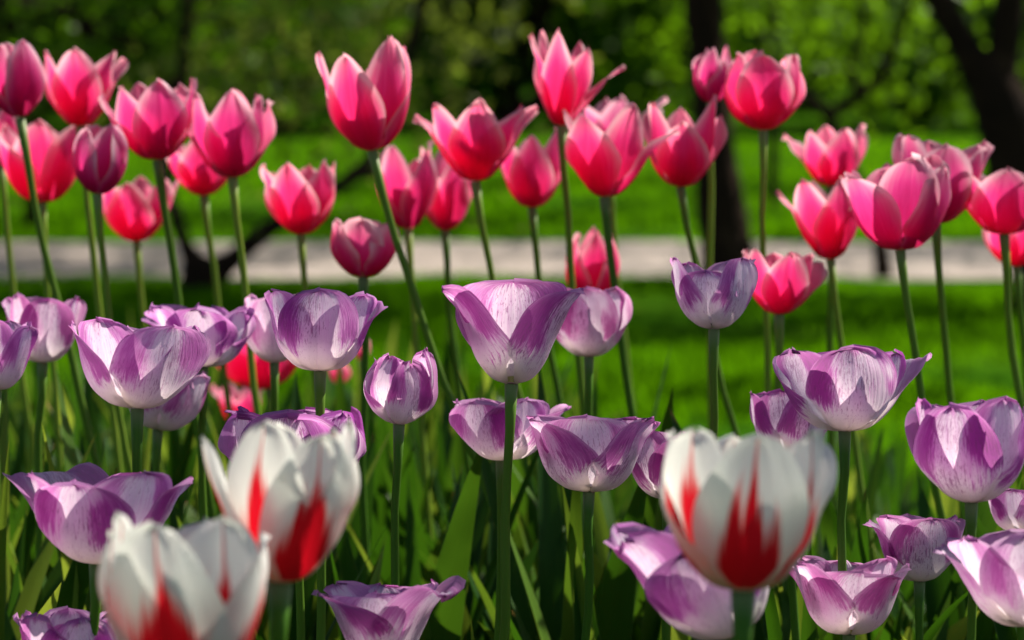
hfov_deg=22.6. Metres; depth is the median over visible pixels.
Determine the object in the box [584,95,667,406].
tulip
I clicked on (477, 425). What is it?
tulip
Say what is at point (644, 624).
tulip plant
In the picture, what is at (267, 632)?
tulip plant
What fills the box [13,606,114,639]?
tulip
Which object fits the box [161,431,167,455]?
tulip plant
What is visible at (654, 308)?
lawn
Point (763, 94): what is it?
tulip
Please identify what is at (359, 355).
tulip
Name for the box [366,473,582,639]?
tulip plant
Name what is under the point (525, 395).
tulip plant
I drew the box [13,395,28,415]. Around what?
tulip plant
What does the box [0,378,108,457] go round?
tulip plant
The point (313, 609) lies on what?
tulip plant
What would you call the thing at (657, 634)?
tulip plant
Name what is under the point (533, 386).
tulip plant
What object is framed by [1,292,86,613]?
tulip
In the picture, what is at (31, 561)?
tulip plant
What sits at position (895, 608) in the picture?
tulip plant
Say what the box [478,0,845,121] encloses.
shrub
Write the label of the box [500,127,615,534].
tulip
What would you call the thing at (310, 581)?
tulip plant
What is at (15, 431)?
tulip plant
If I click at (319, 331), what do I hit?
tulip
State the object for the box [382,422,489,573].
tulip plant
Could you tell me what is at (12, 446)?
tulip plant
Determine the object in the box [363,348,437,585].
tulip
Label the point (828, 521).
tulip plant
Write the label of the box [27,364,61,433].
tulip plant
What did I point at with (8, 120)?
tulip
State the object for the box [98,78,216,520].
tulip
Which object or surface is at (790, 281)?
tulip
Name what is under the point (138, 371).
tulip
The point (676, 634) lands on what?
tulip plant
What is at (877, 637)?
tulip plant
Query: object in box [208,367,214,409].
tulip plant
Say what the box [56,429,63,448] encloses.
tulip plant
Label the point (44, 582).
tulip plant
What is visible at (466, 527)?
tulip plant
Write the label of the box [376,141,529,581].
tulip
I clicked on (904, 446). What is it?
tulip plant
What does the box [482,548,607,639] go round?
tulip plant
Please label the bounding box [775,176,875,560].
tulip
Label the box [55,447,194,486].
tulip plant
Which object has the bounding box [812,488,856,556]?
tulip plant
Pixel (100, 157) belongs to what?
tulip
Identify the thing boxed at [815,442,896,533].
tulip plant
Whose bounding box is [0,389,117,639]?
tulip plant
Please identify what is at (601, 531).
tulip plant
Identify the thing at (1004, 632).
tulip plant
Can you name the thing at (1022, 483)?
tulip plant
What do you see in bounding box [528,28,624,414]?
tulip
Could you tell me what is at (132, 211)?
tulip
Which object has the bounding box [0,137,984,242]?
grass
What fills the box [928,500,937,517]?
tulip plant
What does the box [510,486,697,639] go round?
tulip plant
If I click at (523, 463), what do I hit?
tulip plant
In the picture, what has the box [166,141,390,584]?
tulip
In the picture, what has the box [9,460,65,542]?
tulip plant
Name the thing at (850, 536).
tulip plant
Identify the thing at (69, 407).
tulip plant
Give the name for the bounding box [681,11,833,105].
tree
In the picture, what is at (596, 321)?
tulip
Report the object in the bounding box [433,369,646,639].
tulip plant
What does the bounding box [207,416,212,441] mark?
tulip plant
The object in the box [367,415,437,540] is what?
tulip plant
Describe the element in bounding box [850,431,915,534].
tulip plant
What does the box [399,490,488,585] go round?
tulip plant
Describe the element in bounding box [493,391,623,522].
tulip plant
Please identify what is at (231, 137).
tulip
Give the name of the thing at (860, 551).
tulip plant
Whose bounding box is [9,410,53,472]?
tulip plant
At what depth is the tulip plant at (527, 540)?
1.95 m
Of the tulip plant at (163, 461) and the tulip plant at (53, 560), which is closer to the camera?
the tulip plant at (53, 560)
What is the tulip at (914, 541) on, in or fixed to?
on the flower bed soil
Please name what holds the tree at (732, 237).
on the lawn at (654, 308)
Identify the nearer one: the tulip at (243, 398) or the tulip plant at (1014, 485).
the tulip plant at (1014, 485)
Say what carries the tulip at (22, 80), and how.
on the flower bed soil
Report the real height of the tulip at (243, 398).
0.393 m
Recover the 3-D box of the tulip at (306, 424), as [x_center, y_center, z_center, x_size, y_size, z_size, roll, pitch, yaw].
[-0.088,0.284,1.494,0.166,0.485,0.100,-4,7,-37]
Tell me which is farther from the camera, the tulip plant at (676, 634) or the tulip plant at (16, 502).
the tulip plant at (16, 502)
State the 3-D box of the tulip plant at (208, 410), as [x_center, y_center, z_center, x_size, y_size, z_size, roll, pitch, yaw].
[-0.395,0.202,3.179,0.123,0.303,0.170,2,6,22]
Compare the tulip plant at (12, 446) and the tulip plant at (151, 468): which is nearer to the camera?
the tulip plant at (151, 468)
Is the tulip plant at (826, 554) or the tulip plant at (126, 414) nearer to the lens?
the tulip plant at (826, 554)
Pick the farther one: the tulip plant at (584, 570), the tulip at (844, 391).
the tulip plant at (584, 570)
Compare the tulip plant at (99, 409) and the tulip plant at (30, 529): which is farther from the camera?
the tulip plant at (99, 409)
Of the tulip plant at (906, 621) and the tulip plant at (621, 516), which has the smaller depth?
the tulip plant at (906, 621)
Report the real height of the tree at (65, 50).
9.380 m
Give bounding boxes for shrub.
[0,0,271,129]
[38,0,578,138]
[85,0,317,124]
[201,0,583,125]
[332,0,764,130]
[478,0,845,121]
[624,0,903,111]
[796,0,1023,122]
[854,0,1023,126]
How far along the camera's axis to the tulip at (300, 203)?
1.93 m
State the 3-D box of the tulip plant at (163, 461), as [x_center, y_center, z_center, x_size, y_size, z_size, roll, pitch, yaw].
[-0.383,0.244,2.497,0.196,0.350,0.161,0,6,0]
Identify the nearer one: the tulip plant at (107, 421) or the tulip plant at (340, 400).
the tulip plant at (340, 400)
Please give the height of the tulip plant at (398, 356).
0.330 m
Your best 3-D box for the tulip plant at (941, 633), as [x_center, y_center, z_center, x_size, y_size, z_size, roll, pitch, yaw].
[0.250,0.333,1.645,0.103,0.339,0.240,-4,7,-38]
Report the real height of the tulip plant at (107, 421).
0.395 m
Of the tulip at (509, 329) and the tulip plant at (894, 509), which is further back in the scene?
the tulip plant at (894, 509)
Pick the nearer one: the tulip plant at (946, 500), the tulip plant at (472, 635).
the tulip plant at (472, 635)
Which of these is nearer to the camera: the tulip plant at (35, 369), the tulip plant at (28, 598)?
the tulip plant at (28, 598)
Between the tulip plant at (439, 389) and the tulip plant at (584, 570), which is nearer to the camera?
the tulip plant at (584, 570)
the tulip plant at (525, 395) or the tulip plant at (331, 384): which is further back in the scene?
the tulip plant at (525, 395)
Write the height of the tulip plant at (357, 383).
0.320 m
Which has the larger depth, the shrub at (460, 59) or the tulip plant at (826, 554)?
the shrub at (460, 59)
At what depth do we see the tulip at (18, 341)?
1.49 m
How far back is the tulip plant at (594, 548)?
1.85 m
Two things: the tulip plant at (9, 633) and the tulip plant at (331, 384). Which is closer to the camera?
the tulip plant at (9, 633)
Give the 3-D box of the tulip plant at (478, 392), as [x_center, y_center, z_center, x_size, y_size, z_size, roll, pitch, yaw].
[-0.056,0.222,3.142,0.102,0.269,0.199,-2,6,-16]
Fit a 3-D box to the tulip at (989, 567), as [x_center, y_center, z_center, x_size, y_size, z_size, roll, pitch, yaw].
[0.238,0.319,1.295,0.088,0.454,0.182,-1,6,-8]
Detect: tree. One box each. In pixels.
[0,0,460,211]
[8,0,605,293]
[22,0,326,231]
[54,13,386,109]
[329,6,689,100]
[382,0,734,107]
[647,0,1020,277]
[679,0,754,269]
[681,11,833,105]
[724,0,991,207]
[926,0,1023,312]
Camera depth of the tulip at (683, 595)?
1.16 m
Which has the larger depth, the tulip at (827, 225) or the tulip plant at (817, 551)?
the tulip plant at (817, 551)
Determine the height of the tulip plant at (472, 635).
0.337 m
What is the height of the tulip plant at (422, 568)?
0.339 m
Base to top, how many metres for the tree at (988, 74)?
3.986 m
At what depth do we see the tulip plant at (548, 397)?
3.31 m
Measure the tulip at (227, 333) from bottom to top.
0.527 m
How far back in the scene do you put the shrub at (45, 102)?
26.80 m
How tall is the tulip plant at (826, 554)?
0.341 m
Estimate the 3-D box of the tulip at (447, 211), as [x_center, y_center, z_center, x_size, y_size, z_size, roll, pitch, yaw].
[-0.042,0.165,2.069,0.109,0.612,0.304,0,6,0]
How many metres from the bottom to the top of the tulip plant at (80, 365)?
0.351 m
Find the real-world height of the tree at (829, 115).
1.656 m
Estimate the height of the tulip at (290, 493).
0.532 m
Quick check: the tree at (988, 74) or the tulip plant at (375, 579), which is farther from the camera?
the tree at (988, 74)
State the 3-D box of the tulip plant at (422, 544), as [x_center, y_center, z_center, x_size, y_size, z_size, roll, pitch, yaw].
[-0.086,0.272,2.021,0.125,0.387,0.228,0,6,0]
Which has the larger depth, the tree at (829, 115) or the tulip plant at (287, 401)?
the tree at (829, 115)
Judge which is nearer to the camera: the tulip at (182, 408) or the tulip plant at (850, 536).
the tulip at (182, 408)
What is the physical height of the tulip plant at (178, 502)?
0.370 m
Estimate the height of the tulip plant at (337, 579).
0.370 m
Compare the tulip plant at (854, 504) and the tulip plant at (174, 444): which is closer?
the tulip plant at (174, 444)
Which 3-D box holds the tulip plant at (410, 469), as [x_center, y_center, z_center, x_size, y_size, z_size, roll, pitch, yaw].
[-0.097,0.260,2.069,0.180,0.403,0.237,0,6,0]
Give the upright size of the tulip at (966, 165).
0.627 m
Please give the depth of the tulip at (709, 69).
1.94 m
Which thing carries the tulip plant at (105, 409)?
on the flower bed soil
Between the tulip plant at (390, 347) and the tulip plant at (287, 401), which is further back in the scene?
the tulip plant at (390, 347)
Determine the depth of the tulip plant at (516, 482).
2.09 m
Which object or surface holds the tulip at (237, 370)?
on the flower bed soil
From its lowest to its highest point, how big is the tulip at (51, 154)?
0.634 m
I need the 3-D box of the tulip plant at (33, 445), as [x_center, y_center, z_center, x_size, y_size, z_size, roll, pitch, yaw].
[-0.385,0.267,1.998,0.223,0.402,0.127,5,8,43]
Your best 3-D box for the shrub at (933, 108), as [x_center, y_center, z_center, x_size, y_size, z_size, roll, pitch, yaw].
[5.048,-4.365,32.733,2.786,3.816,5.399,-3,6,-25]
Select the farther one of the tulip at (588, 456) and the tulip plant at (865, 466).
the tulip plant at (865, 466)
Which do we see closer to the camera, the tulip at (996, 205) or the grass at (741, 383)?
the tulip at (996, 205)
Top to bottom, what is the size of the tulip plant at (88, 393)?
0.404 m
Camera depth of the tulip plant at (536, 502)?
1.87 m
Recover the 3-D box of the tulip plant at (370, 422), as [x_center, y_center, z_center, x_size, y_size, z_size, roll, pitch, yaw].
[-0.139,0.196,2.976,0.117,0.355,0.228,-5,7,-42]
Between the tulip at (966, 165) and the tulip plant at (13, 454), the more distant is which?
the tulip plant at (13, 454)
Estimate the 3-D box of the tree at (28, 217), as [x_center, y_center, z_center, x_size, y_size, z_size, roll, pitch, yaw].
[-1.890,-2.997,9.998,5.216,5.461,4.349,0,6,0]
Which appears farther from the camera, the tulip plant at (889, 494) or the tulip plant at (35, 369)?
the tulip plant at (35, 369)
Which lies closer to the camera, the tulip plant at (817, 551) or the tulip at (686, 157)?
the tulip at (686, 157)
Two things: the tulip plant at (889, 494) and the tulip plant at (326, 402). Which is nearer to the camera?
the tulip plant at (889, 494)
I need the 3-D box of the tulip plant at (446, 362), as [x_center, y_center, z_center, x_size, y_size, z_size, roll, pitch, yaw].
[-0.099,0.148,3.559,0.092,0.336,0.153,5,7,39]
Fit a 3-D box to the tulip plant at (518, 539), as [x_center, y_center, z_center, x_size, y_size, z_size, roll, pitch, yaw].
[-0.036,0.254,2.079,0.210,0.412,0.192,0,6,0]
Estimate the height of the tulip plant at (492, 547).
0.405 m
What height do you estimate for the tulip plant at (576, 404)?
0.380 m
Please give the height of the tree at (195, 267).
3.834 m
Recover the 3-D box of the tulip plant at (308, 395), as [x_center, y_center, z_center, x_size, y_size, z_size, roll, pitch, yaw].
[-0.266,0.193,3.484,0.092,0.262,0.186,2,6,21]
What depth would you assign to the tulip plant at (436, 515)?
2.42 m
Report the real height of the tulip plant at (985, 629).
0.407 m
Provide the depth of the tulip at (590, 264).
1.93 m
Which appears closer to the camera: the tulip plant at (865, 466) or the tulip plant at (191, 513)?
the tulip plant at (191, 513)
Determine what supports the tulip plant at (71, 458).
on the flower bed soil
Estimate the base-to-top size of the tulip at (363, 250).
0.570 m
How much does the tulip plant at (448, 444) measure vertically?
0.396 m
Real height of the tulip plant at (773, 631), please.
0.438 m
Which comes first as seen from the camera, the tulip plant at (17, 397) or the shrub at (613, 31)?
the tulip plant at (17, 397)
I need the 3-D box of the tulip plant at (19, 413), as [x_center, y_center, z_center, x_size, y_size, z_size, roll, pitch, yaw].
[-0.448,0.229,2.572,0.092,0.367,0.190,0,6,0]
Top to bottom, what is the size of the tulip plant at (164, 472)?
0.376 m
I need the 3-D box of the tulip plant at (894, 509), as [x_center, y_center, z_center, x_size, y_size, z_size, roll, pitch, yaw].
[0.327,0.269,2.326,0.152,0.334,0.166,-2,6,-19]
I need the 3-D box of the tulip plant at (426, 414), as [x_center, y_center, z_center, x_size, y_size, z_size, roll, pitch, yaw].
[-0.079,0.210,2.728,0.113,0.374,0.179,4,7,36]
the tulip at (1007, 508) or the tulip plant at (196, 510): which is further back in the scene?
the tulip plant at (196, 510)
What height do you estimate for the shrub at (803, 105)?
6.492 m
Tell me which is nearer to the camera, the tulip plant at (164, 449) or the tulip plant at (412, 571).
the tulip plant at (412, 571)
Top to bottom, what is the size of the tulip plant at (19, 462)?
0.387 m
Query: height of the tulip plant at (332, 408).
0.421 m
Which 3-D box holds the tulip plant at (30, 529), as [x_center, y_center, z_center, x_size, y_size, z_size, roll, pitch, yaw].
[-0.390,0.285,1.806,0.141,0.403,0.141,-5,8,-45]
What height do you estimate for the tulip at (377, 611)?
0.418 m
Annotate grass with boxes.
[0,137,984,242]
[0,268,1023,498]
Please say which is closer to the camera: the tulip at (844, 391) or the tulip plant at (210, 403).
the tulip at (844, 391)
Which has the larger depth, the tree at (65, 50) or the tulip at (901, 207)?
the tree at (65, 50)
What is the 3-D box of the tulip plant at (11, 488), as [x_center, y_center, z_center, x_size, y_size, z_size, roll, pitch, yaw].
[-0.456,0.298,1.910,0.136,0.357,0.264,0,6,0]
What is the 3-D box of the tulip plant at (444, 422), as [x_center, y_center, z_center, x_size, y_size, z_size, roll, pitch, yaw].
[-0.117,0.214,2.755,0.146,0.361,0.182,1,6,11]
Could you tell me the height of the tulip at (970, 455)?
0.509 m
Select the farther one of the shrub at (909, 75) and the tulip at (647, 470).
the shrub at (909, 75)
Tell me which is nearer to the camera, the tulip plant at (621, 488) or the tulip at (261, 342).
the tulip at (261, 342)
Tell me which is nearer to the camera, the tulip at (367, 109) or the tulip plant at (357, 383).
the tulip at (367, 109)
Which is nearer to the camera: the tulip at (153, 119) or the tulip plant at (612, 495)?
the tulip at (153, 119)
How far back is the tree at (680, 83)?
42.91 m
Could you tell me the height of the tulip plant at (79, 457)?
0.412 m
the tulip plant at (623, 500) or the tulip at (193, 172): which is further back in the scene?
the tulip plant at (623, 500)
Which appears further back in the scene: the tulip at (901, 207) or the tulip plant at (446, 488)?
the tulip plant at (446, 488)
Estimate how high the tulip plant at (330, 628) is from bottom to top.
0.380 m
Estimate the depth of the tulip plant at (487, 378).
2.54 m
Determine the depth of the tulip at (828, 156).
2.04 m
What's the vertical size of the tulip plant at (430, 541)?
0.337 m
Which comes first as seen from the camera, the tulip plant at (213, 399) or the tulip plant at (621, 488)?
the tulip plant at (621, 488)
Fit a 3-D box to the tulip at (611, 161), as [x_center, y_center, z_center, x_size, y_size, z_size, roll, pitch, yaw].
[0.142,0.166,1.863,0.241,0.649,0.182,0,6,0]
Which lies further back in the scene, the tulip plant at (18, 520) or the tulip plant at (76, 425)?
the tulip plant at (76, 425)
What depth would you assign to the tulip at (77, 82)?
1.94 m
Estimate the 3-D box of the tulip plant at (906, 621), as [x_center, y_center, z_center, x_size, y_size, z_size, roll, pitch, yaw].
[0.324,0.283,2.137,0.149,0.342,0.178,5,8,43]
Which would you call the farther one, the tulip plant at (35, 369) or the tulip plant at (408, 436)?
the tulip plant at (35, 369)
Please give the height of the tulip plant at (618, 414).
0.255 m
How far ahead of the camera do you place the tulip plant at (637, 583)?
1.77 m
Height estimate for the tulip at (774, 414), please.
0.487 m
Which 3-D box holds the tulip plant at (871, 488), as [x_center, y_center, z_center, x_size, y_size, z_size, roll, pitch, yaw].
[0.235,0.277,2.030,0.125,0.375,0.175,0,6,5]
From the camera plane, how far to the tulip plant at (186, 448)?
2.06 m
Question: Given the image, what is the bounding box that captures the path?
[0,241,1002,280]
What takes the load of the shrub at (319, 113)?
on the lawn at (654, 308)
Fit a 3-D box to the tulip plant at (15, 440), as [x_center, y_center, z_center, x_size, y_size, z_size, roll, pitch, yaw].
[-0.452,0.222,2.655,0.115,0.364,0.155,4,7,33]
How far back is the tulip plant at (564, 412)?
2.58 m
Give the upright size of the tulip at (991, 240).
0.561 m
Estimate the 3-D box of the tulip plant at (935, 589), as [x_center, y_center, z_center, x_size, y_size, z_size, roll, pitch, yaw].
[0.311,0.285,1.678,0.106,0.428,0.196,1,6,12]
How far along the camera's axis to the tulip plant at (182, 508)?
1.90 m
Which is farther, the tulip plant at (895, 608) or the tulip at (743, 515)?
the tulip plant at (895, 608)
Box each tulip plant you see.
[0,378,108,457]
[0,378,110,459]
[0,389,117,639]
[1,393,122,449]
[4,388,17,439]
[4,563,103,639]
[6,369,196,612]
[9,386,143,476]
[9,407,193,472]
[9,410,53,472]
[9,411,25,518]
[9,432,54,462]
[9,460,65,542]
[9,471,19,500]
[10,376,217,559]
[10,434,95,639]
[10,452,43,579]
[10,467,190,588]
[10,469,57,579]
[11,392,13,408]
[12,435,90,505]
[12,438,56,577]
[13,382,70,422]
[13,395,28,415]
[15,467,35,571]
[16,407,112,471]
[26,441,99,547]
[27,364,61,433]
[31,422,34,468]
[32,361,68,434]
[34,405,167,472]
[42,546,56,588]
[44,410,219,516]
[44,443,193,524]
[46,401,165,527]
[50,369,152,465]
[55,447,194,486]
[56,359,130,433]
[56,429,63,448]
[75,307,167,439]
[93,390,161,451]
[93,391,182,433]
[100,368,210,467]
[123,407,130,425]
[142,404,266,523]
[149,460,152,471]
[161,404,265,505]
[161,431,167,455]
[165,367,291,528]
[169,427,392,639]
[175,509,389,639]
[177,468,221,514]
[185,435,260,638]
[187,369,230,506]
[192,473,268,632]
[205,395,209,438]
[206,367,217,439]
[206,378,298,437]
[206,383,239,432]
[207,385,334,478]
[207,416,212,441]
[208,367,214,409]
[252,544,384,639]
[255,371,385,639]
[265,624,269,639]
[278,364,372,408]
[299,383,504,472]
[307,370,374,414]
[325,391,351,409]
[326,358,358,408]
[326,414,462,584]
[330,551,344,639]
[335,368,378,450]
[336,449,538,639]
[345,322,395,420]
[345,389,372,441]
[345,460,538,639]
[350,347,441,427]
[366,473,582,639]
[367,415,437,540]
[370,347,453,516]
[370,378,592,607]
[375,366,476,419]
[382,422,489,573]
[383,376,490,519]
[386,442,479,575]
[392,342,438,527]
[397,320,468,409]
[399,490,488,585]
[405,506,434,549]
[419,344,436,473]
[419,542,516,606]
[425,365,462,484]
[430,401,563,504]
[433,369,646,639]
[435,403,463,532]
[438,475,630,522]
[446,327,572,408]
[451,364,465,434]
[457,457,538,602]
[471,620,474,639]
[476,383,480,397]
[479,457,524,575]
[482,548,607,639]
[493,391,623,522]
[497,356,598,404]
[510,459,529,577]
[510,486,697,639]
[510,532,612,639]
[511,341,672,605]
[512,465,763,627]
[523,384,528,398]
[527,393,781,639]
[529,369,563,399]
[529,384,576,478]
[565,365,595,417]
[565,400,634,524]
[566,551,638,618]
[567,366,623,418]
[569,387,782,639]
[581,488,615,532]
[583,555,594,593]
[593,536,597,556]
[600,381,639,512]
[616,507,624,522]
[643,608,661,639]
[670,409,967,639]
[670,624,826,639]
[689,410,818,555]
[774,487,899,639]
[775,423,883,630]
[787,559,885,639]
[803,476,926,639]
[811,432,893,556]
[811,479,880,558]
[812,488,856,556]
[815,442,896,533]
[819,498,926,639]
[822,533,831,560]
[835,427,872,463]
[835,445,926,639]
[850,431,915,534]
[850,441,871,464]
[855,437,917,511]
[856,592,950,639]
[871,450,918,505]
[873,475,1022,639]
[874,468,953,620]
[885,448,931,514]
[888,499,901,639]
[890,480,1015,635]
[895,512,983,639]
[901,474,997,639]
[913,465,1023,611]
[918,466,1009,518]
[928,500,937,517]
[959,501,1016,639]
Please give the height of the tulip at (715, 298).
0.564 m
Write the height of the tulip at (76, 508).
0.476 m
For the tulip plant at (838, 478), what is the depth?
2.50 m
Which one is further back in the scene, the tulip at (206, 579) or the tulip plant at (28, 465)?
the tulip plant at (28, 465)
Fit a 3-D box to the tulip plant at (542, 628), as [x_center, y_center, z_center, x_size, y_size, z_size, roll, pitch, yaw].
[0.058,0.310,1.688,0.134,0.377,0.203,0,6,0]
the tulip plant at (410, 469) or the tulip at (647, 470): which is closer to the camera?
the tulip at (647, 470)
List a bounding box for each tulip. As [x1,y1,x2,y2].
[0,39,100,467]
[0,110,32,467]
[0,119,88,471]
[0,320,38,409]
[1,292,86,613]
[2,462,192,635]
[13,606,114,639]
[42,47,127,473]
[68,317,210,472]
[73,123,131,472]
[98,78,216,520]
[98,511,270,639]
[102,176,178,472]
[129,371,210,472]
[141,303,255,521]
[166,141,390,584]
[184,88,338,639]
[201,419,359,639]
[209,382,263,418]
[216,344,295,626]
[218,406,365,639]
[243,294,287,411]
[259,159,446,585]
[264,287,387,639]
[312,575,465,639]
[315,36,537,639]
[329,365,350,382]
[330,216,399,583]
[355,341,369,410]
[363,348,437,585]
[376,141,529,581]
[413,97,537,490]
[418,225,620,584]
[420,147,484,574]
[441,278,585,639]
[449,397,570,639]
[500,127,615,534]
[526,414,660,639]
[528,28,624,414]
[556,286,632,534]
[562,102,890,554]
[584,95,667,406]
[604,522,768,639]
[608,45,730,531]
[632,431,680,639]
[641,94,822,598]
[661,426,836,639]
[670,257,757,440]
[724,50,913,626]
[742,248,826,580]
[750,388,826,639]
[772,344,931,639]
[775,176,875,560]
[782,124,883,558]
[790,555,910,639]
[841,152,965,629]
[862,513,964,639]
[892,133,993,537]
[905,395,1023,639]
[933,528,1023,626]
[964,166,1023,412]
[982,228,1023,387]
[989,488,1023,639]
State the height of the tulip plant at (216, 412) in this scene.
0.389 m
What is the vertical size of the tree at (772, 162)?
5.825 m
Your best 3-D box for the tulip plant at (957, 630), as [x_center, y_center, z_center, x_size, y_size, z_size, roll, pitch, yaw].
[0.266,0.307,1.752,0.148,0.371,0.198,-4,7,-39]
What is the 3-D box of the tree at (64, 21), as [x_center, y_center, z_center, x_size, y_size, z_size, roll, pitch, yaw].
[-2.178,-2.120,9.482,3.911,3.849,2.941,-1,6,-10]
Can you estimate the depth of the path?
8.96 m
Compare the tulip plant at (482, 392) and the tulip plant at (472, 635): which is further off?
the tulip plant at (482, 392)
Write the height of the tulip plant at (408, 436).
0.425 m
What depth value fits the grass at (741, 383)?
6.34 m
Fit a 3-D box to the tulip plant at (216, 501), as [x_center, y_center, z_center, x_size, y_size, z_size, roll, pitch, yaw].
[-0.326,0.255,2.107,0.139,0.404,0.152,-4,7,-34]
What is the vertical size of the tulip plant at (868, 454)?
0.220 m
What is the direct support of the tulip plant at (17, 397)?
on the flower bed soil
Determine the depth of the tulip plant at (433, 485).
2.50 m
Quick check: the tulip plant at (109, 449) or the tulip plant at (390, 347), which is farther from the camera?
the tulip plant at (390, 347)
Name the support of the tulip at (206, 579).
on the flower bed soil
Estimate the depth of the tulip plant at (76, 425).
2.37 m
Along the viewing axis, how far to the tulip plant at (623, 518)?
2.23 m
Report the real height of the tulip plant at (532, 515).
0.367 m
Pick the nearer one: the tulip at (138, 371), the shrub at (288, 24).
the tulip at (138, 371)
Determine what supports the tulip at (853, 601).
on the flower bed soil
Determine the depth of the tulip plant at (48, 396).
2.50 m
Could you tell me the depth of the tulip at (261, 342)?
1.65 m
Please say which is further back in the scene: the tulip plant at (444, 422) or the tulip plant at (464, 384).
the tulip plant at (464, 384)
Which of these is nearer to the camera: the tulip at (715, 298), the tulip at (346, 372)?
the tulip at (715, 298)
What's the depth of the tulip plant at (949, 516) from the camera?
2.39 m
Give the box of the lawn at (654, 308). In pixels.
[0,74,1023,500]
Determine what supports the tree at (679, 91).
on the lawn at (654, 308)
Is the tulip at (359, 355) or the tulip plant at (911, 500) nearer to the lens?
the tulip at (359, 355)
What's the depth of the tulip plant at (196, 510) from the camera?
2.19 m
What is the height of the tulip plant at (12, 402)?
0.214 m
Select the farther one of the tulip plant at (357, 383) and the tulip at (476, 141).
the tulip plant at (357, 383)
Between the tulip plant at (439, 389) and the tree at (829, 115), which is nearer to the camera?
the tulip plant at (439, 389)

